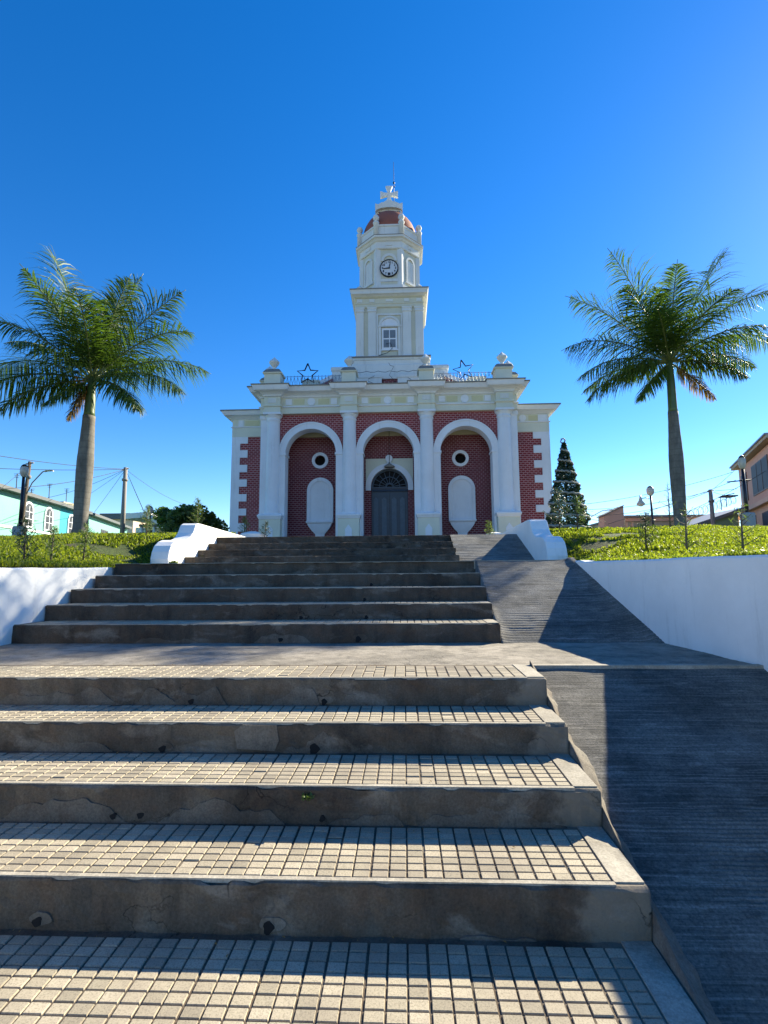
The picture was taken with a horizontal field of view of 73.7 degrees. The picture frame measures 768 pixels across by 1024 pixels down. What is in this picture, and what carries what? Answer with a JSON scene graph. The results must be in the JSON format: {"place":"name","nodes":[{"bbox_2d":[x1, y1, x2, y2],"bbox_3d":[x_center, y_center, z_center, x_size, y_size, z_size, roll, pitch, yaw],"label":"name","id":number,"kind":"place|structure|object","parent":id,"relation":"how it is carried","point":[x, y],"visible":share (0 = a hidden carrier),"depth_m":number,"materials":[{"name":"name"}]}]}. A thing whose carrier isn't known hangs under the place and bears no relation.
{"place":"outdoors","nodes":[
{"label":"outdoors","id":0,"kind":"place"},
{"bbox_2d":[64,537,161,563],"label":"lawn ground","id":1,"kind":"structure","parent":0,"point":[124,550],"depth_m":10.16,"materials":[{"name":"green plant"}]},
{"bbox_2d":[12,464,28,534],"bbox_3d":[-12.517,-0.148,17.669,0.300,3.060,0.300,-1,-7,2],"label":"street lamp","id":2,"kind":"object","parent":1,"relation":"on","point":[24,469],"visible":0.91,"depth_m":17.67,"materials":[{"name":"metal"}]},
{"bbox_2d":[10,516,40,558],"bbox_3d":[-5.041,0.408,7.198,0.412,0.710,0.397,-5,-8,34],"label":"sapling","id":3,"kind":"object","parent":1,"relation":"on","point":[24,530],"visible":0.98,"depth_m":7.20,"materials":[{"name":"green plant"}]},
{"bbox_2d":[40,525,64,559],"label":"sapling","id":4,"kind":"object","parent":1,"relation":"on","point":[53,541],"visible":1,"depth_m":7.80,"materials":[{"name":"green plant"}]},
{"bbox_2d":[73,522,98,559],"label":"sapling","id":5,"kind":"object","parent":1,"relation":"on","point":[86,538],"visible":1,"depth_m":8.41,"materials":[{"name":"green plant"}]},
{"bbox_2d":[139,504,154,533],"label":"sapling","id":6,"kind":"object","parent":1,"relation":"on","point":[147,512],"visible":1,"depth_m":11.55,"materials":[{"name":"green plant"}]},
{"bbox_2d":[150,523,243,562],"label":"scroll wall","id":7,"kind":"structure","parent":1,"relation":"on","point":[190,539],"depth_m":10.70,"materials":[{"name":"paint"}]},
{"bbox_2d":[188,496,206,524],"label":"sapling","id":8,"kind":"object","parent":1,"relation":"on","point":[197,511],"visible":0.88,"depth_m":14.62,"materials":[{"name":"green plant"}]},
{"bbox_2d":[0,532,235,567],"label":"grass","id":9,"kind":"structure","parent":0,"point":[11,555],"depth_m":9.51,"materials":[{"name":"green plant"}]},
{"bbox_2d":[0,245,209,532],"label":"palm tree","id":10,"kind":"object","parent":9,"relation":"on","point":[95,348],"visible":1,"depth_m":15.02,"materials":[{"name":"green plant"}]},
{"bbox_2d":[149,506,152,532],"bbox_3d":[-13.114,0.999,28.644,0.300,2.690,0.300,-1,-7,2],"label":"street lamp","id":11,"kind":"object","parent":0,"point":[151,509],"visible":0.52,"depth_m":28.68,"materials":[{"name":"metal"}]},
{"bbox_2d":[0,547,453,567],"bbox_3d":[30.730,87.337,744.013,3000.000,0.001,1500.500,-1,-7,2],"label":"ground","id":12,"kind":"structure","parent":0,"point":[29,567],"depth_m":71.92,"materials":[{"name":"soil"}]},
{"bbox_2d":[0,483,67,535],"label":"terraced house","id":13,"kind":"structure","parent":12,"relation":"on","point":[42,513],"depth_m":32.85,"materials":[{"name":"green paint"}]},
{"bbox_2d":[25,501,33,527],"bbox_3d":[-22.680,0.161,32.666,0.095,1.659,1.216,1,-7,-10],"label":"window","id":14,"kind":"structure","parent":13,"relation":"in","point":[29,513],"depth_m":32.73,"materials":[{"name":"white paint"}]},
{"bbox_2d":[43,507,52,530],"bbox_3d":[-23.148,0.484,35.353,0.095,1.659,1.216,1,-7,-10],"label":"window","id":15,"kind":"structure","parent":13,"relation":"in","point":[48,514],"depth_m":35.25,"materials":[{"name":"white paint"}]},
{"bbox_2d":[22,461,53,524],"bbox_3d":[-16.865,-0.260,24.749,1.893,4.536,0.262,-2,-7,16],"label":"utility pole","id":16,"kind":"object","parent":12,"relation":"on","point":[28,477],"visible":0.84,"depth_m":24.98,"materials":[{"name":"grey metal"}]},
{"bbox_2d":[59,501,92,533],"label":"terraced house","id":17,"kind":"structure","parent":12,"relation":"on","point":[66,520],"depth_m":38.19,"materials":[{"name":"teal paint"}]},
{"bbox_2d":[67,514,72,532],"bbox_3d":[-23.771,0.985,38.918,0.095,1.619,1.216,1,-7,-10],"label":"window","id":18,"kind":"structure","parent":17,"relation":"in","point":[70,518],"depth_m":38.61,"materials":[{"name":"white paint"}]},
{"bbox_2d":[88,513,131,532],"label":"terraced house","id":19,"kind":"structure","parent":12,"relation":"on","point":[98,523],"depth_m":45.93,"materials":[{"name":"green paint"}]},
{"bbox_2d":[100,513,144,532],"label":"shed","id":20,"kind":"structure","parent":12,"relation":"on","point":[117,518],"depth_m":59.43,"materials":[{"name":"white paint"}]},
{"bbox_2d":[120,467,128,532],"bbox_3d":[-15.725,-0.006,30.867,0.361,5.450,0.360,6,-9,-42],"label":"utility pole","id":21,"kind":"object","parent":12,"relation":"on","point":[123,504],"visible":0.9,"depth_m":30.89,"materials":[{"name":"concrete"}]},
{"bbox_2d":[1,456,115,468],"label":"overhead cable","id":22,"kind":"object","parent":21,"relation":"attached to","point":[54,463],"visible":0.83,"depth_m":25.79,"materials":[{"name":"rubber"}]},
{"bbox_2d":[0,468,121,469],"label":"overhead cable","id":23,"kind":"object","parent":21,"relation":"attached to","point":[46,469],"visible":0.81,"depth_m":26.91,"materials":[{"name":"rubber"}]},
{"bbox_2d":[2,469,124,488],"bbox_3d":[-16.731,-1.764,26.100,0.028,2.899,10.133,-2,-7,11],"label":"overhead cable","id":24,"kind":"object","parent":21,"relation":"attached to","point":[58,483],"visible":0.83,"depth_m":25.94,"materials":[{"name":"rubber"}]},
{"bbox_2d":[125,512,161,532],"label":"gabled building","id":25,"kind":"structure","parent":12,"relation":"on","point":[134,516],"depth_m":34.74,"materials":[{"name":"paint"}]},
{"bbox_2d":[151,506,173,532],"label":"tree","id":26,"kind":"object","parent":12,"relation":"on","point":[161,518],"visible":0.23,"depth_m":31.46,"materials":[{"name":"green plant"}]},
{"bbox_2d":[160,504,208,532],"bbox_3d":[-11.400,0.984,29.601,2.458,3.142,2.362,-1,-7,2],"label":"tree","id":27,"kind":"object","parent":12,"relation":"on","point":[181,514],"visible":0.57,"depth_m":29.19,"materials":[{"name":"green plant"}]},
{"bbox_2d":[154,520,227,532],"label":"undergrowth","id":28,"kind":"object","parent":12,"relation":"on","point":[180,525],"visible":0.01,"depth_m":27.50,"materials":[{"name":"green plant"}]},
{"bbox_2d":[201,510,228,530],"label":"tree","id":29,"kind":"object","parent":12,"relation":"on","point":[212,518],"visible":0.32,"depth_m":30.28,"materials":[{"name":"green plant"}]},
{"bbox_2d":[220,162,560,536],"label":"church","id":30,"kind":"structure","parent":12,"relation":"on","point":[469,455],"depth_m":25.68,"materials":[{"name":"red paint"}]},
{"bbox_2d":[297,363,318,383],"bbox_3d":[-3.712,-6.735,24.906,1.077,1.021,0.100,-1,-7,2],"label":"star decoration","id":31,"kind":"object","parent":30,"relation":"attached to","point":[307,379],"visible":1,"depth_m":24.88,"materials":[{"name":"paint"}]},
{"bbox_2d":[384,453,394,467],"bbox_3d":[0.263,-3.364,25.939,0.560,2.280,0.546,-1,-7,2],"label":"hanging lamp","id":32,"kind":"object","parent":30,"relation":"hanging from","point":[388,465],"visible":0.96,"depth_m":25.72,"materials":[{"name":"metal"}]},
{"bbox_2d":[371,469,407,535],"bbox_3d":[0.294,-0.137,25.978,1.860,4.480,0.180,-1,-7,2],"label":"door","id":33,"kind":"structure","parent":30,"relation":"in","point":[389,487],"depth_m":25.97,"materials":[{"name":"grey paint"}]},
{"bbox_2d":[378,315,400,355],"bbox_3d":[0.304,-9.524,27.830,1.240,2.400,0.140,-1,-7,2],"label":"tower window","id":34,"kind":"structure","parent":30,"relation":"in","point":[389,335],"depth_m":27.82,"materials":[{"name":"white paint"}]},
{"bbox_2d":[358,343,442,382],"bbox_3d":[0.399,-7.594,27.171,5.352,3.216,0.676,-1,-7,2],"label":"wire decoration","id":35,"kind":"object","parent":30,"relation":"attached to","point":[391,370],"visible":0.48,"depth_m":26.85,"materials":[{"name":"metal"}]},
{"bbox_2d":[452,360,472,379],"bbox_3d":[3.793,-6.822,24.610,1.018,1.023,0.094,-1,-7,2],"label":"star decoration","id":36,"kind":"object","parent":30,"relation":"attached to","point":[465,366],"visible":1,"depth_m":24.58,"materials":[{"name":"paint"}]},
{"bbox_2d":[597,505,624,527],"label":"parapet wall","id":37,"kind":"structure","parent":12,"relation":"on","point":[608,517],"depth_m":39.53,"materials":[{"name":"brick"}]},
{"bbox_2d":[636,486,655,524],"bbox_3d":[12.137,0.171,23.668,0.830,2.791,0.380,-1,-7,2],"label":"street lamp","id":38,"kind":"object","parent":12,"relation":"on","point":[649,492],"visible":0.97,"depth_m":23.67,"materials":[{"name":"paint"}]},
{"bbox_2d":[589,514,739,527],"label":"building","id":39,"kind":"structure","parent":12,"relation":"on","point":[634,520],"depth_m":41.27,"materials":[{"name":"beige paint"}]},
{"bbox_2d":[707,489,715,524],"bbox_3d":[21.399,0.625,33.290,0.361,4.230,0.360,6,-9,-42],"label":"utility pole","id":40,"kind":"object","parent":12,"relation":"on","point":[711,506],"visible":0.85,"depth_m":33.34,"materials":[{"name":"concrete"}]},
{"bbox_2d":[587,492,705,509],"bbox_3d":[17.558,-0.768,34.138,7.780,1.034,0.028,-2,-7,10],"label":"overhead cable","id":41,"kind":"object","parent":40,"relation":"attached to","point":[636,505],"visible":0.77,"depth_m":34.27,"materials":[{"name":"rubber"}]},
{"bbox_2d":[611,492,706,514],"bbox_3d":[17.550,-0.567,34.114,7.802,1.437,0.028,-2,-7,10],"label":"overhead cable","id":42,"kind":"object","parent":40,"relation":"attached to","point":[654,508],"visible":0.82,"depth_m":34.05,"materials":[{"name":"rubber"}]},
{"bbox_2d":[687,507,743,525],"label":"gabled house","id":43,"kind":"structure","parent":12,"relation":"on","point":[721,518],"depth_m":36.22,"materials":[{"name":"green paint"}]},
{"bbox_2d":[673,498,735,519],"bbox_3d":[22.323,-0.185,35.586,4.196,1.890,0.584,-1,-7,2],"label":"razor wire","id":44,"kind":"object","parent":43,"relation":"on","point":[707,508],"visible":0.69,"depth_m":35.55,"materials":[{"name":"grey paint"}]},
{"bbox_2d":[729,433,767,525],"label":"two storey house","id":45,"kind":"structure","parent":12,"relation":"on","point":[755,454],"depth_m":32.39,"materials":[{"name":"beige paint"}]},
{"bbox_2d":[609,480,734,523],"bbox_3d":[19.683,-0.759,34.553,11.457,3.440,0.028,2,-7,-18],"label":"overhead cable","id":46,"kind":"object","parent":45,"relation":"attached to","point":[665,505],"visible":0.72,"depth_m":34.02,"materials":[{"name":"rubber"}]},
{"bbox_2d":[689,471,764,510],"bbox_3d":[21.648,-1.854,31.074,5.923,3.342,0.028,-5,-8,33],"label":"overhead cable","id":47,"kind":"object","parent":45,"relation":"attached to","point":[726,493],"visible":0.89,"depth_m":31.43,"materials":[{"name":"rubber"}]},
{"bbox_2d":[719,493,737,509],"bbox_3d":[23.760,-0.727,35.389,0.999,1.178,0.800,-1,-7,2],"label":"roof bracket","id":48,"kind":"object","parent":45,"relation":"attached to","point":[728,496],"visible":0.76,"depth_m":35.36,"materials":[{"name":"metal"}]},
{"bbox_2d":[741,472,748,502],"bbox_3d":[25.319,-1.690,35.944,0.056,1.960,1.697,-4,-7,25],"label":"window","id":49,"kind":"structure","parent":45,"relation":"in","point":[745,472],"depth_m":35.34,"materials":[{"name":"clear glass"}]},
{"bbox_2d":[751,454,767,495],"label":"window","id":50,"kind":"structure","parent":45,"relation":"in","point":[759,483],"depth_m":31.68,"materials":[{"name":"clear glass"}]},
{"bbox_2d":[762,511,767,525],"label":"window","id":51,"kind":"structure","parent":45,"relation":"in","point":[765,514],"depth_m":31.54,"materials":[{"name":"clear glass"}]},
{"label":"utility pole","id":52,"kind":"object","parent":12,"relation":"on","visible":0},
{"bbox_2d":[589,472,731,503],"bbox_3d":[19.342,-1.701,35.688,11.318,2.462,0.028,1,-7,-8],"label":"overhead cable","id":53,"kind":"object","parent":52,"relation":"attached to","point":[655,492],"visible":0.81,"depth_m":35.52,"materials":[{"name":"rubber"}]},
{"bbox_2d":[0,664,706,1023],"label":"staircase","id":54,"kind":"structure","parent":0,"point":[162,848],"depth_m":2.27,"materials":[{"name":"concrete"}]},
{"bbox_2d":[13,664,557,1023],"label":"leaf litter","id":55,"kind":"object","parent":54,"relation":"on","point":[322,830],"visible":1,"depth_m":2.51,"materials":[{"name":"brown plant"}]},
{"bbox_2d":[301,791,313,800],"bbox_3d":[-0.385,1.428,2.567,0.066,0.045,0.058,-6,-9,41],"label":"weed","id":56,"kind":"object","parent":54,"relation":"on","point":[308,796],"visible":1,"depth_m":2.56,"materials":[{"name":"green plant"}]},
{"bbox_2d":[530,661,720,1023],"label":"cement fillet","id":57,"kind":"object","parent":54,"relation":"attached to","point":[670,951],"visible":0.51,"depth_m":1.96,"materials":[{"name":"grey concrete"}]},
{"bbox_2d":[0,642,750,664],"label":"landing","id":58,"kind":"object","parent":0,"point":[469,653],"visible":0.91,"depth_m":4.62,"materials":[{"name":"concrete"}]},
{"bbox_2d":[11,561,500,643],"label":"staircase","id":59,"kind":"structure","parent":58,"relation":"on","point":[363,602],"depth_m":5.96,"materials":[{"name":"concrete"}]},
{"bbox_2d":[475,557,663,643],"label":"ramp","id":60,"kind":"structure","parent":58,"relation":"on","point":[569,600],"depth_m":5.95,"materials":[{"name":"concrete"}]},
{"bbox_2d":[0,0,767,531],"label":"sky","id":61,"kind":"structure","parent":0,"point":[232,155],"materials":[{"name":"blue"}]},
{"bbox_2d":[565,532,660,556],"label":"lawn ground","id":62,"kind":"structure","parent":0,"point":[598,544],"depth_m":10.15,"materials":[{"name":"green plant"}]},
{"bbox_2d":[501,519,567,559],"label":"scroll wall","id":63,"kind":"structure","parent":62,"relation":"on","point":[539,540],"depth_m":10.27,"materials":[{"name":"paint"}]},
{"bbox_2d":[543,488,575,529],"bbox_3d":[4.200,-0.053,12.291,0.731,1.165,0.571,2,-7,-19],"label":"sapling","id":64,"kind":"object","parent":62,"relation":"on","point":[558,496],"visible":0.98,"depth_m":12.31,"materials":[{"name":"green plant"}]},
{"bbox_2d":[562,495,592,528],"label":"sapling","id":65,"kind":"object","parent":62,"relation":"on","point":[576,503],"visible":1,"depth_m":11.91,"materials":[{"name":"green plant"}]},
{"bbox_2d":[634,510,661,549],"bbox_3d":[4.333,0.336,8.442,0.481,0.739,0.386,3,-8,-29],"label":"sapling","id":66,"kind":"object","parent":62,"relation":"on","point":[645,519],"visible":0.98,"depth_m":8.42,"materials":[{"name":"green plant"}]},
{"bbox_2d":[562,245,767,525],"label":"palm tree","id":67,"kind":"object","parent":62,"relation":"on","point":[658,323],"visible":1,"depth_m":15.91,"materials":[{"name":"green plant"}]},
{"bbox_2d":[653,482,683,526],"bbox_3d":[7.224,-0.144,13.038,0.442,1.250,0.575,4,-8,-31],"label":"sapling","id":68,"kind":"object","parent":62,"relation":"on","point":[669,507],"visible":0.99,"depth_m":13.01,"materials":[{"name":"green plant"}]},
{"bbox_2d":[668,504,700,549],"bbox_3d":[4.167,0.250,7.104,0.391,0.764,0.399,4,-8,-34],"label":"sapling","id":69,"kind":"object","parent":62,"relation":"on","point":[686,534],"visible":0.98,"depth_m":7.05,"materials":[{"name":"green plant"}]},
{"bbox_2d":[727,455,755,525],"bbox_3d":[11.640,-0.395,16.700,0.773,2.970,0.300,-1,-7,2],"label":"street lamp","id":70,"kind":"object","parent":62,"relation":"on","point":[742,462],"visible":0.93,"depth_m":16.69,"materials":[{"name":"metal"}]},
{"bbox_2d":[727,503,764,549],"bbox_3d":[4.735,0.229,6.743,0.369,0.694,0.373,2,-7,-19],"label":"sapling","id":71,"kind":"object","parent":62,"relation":"on","point":[742,538],"visible":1,"depth_m":6.72,"materials":[{"name":"green plant"}]},
{"bbox_2d":[536,668,767,1023],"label":"ramp","id":72,"kind":"structure","parent":0,"point":[678,758],"depth_m":2.68,"materials":[{"name":"concrete"}]},
{"bbox_2d":[528,664,763,668],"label":"ramp edge kerb","id":73,"kind":"structure","parent":72,"relation":"on","point":[653,666],"depth_m":3.93,"materials":[{"name":"grey concrete"}]},
{"bbox_2d":[575,554,767,671],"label":"retaining wall","id":74,"kind":"structure","parent":72,"relation":"on","point":[716,605],"depth_m":4.61,"materials":[{"name":"paint"}]},
{"bbox_2d":[549,523,767,560],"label":"grass","id":75,"kind":"structure","parent":0,"point":[715,540],"depth_m":8.94,"materials":[{"name":"green plant"}]},
{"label":"forecourt","id":76,"kind":"structure","parent":0,"visible":0},
{"bbox_2d":[239,517,251,532],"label":"sapling","id":77,"kind":"object","parent":76,"relation":"on","point":[244,522],"visible":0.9,"depth_m":15.52,"materials":[{"name":"green plant"}]},
{"bbox_2d":[240,531,265,536],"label":"white block","id":78,"kind":"structure","parent":76,"relation":"on","point":[251,534],"depth_m":15.11,"materials":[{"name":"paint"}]},
{"bbox_2d":[258,521,271,536],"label":"sapling","id":79,"kind":"object","parent":76,"relation":"on","point":[265,527],"visible":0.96,"depth_m":14.99,"materials":[{"name":"green plant"}]},
{"bbox_2d":[485,520,494,533],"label":"sapling","id":80,"kind":"object","parent":76,"relation":"on","point":[490,531],"visible":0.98,"depth_m":14.81,"materials":[{"name":"green plant"}]},
{"bbox_2d":[545,438,590,528],"bbox_3d":[6.929,-0.830,19.484,1.960,4.068,1.932,-1,-7,2],"label":"christmas tree","id":81,"kind":"object","parent":76,"relation":"on","point":[565,474],"visible":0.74,"depth_m":19.16,"materials":[{"name":"green plant"}]},
{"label":"upper landing","id":82,"kind":"structure","parent":0,"visible":0},
{"bbox_2d":[184,535,459,562],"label":"staircase","id":83,"kind":"structure","parent":82,"relation":"on","point":[334,549],"depth_m":10.99,"materials":[{"name":"concrete"}]},
{"bbox_2d":[450,534,534,560],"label":"ramp","id":84,"kind":"structure","parent":82,"relation":"on","point":[490,547],"depth_m":11.04,"materials":[{"name":"concrete"}]},
{"bbox_2d":[474,560,540,568],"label":"ramp edge kerb","id":85,"kind":"structure","parent":82,"relation":"on","point":[504,560],"depth_m":7.17,"materials":[{"name":"grey concrete"}]},
{"label":"street","id":86,"kind":"structure","parent":0,"visible":0},
{"bbox_2d":[0,567,114,645],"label":"retaining wall","id":87,"kind":"structure","parent":86,"relation":"on","point":[27,595],"depth_m":5.84,"materials":[{"name":"paint"}]}
]}

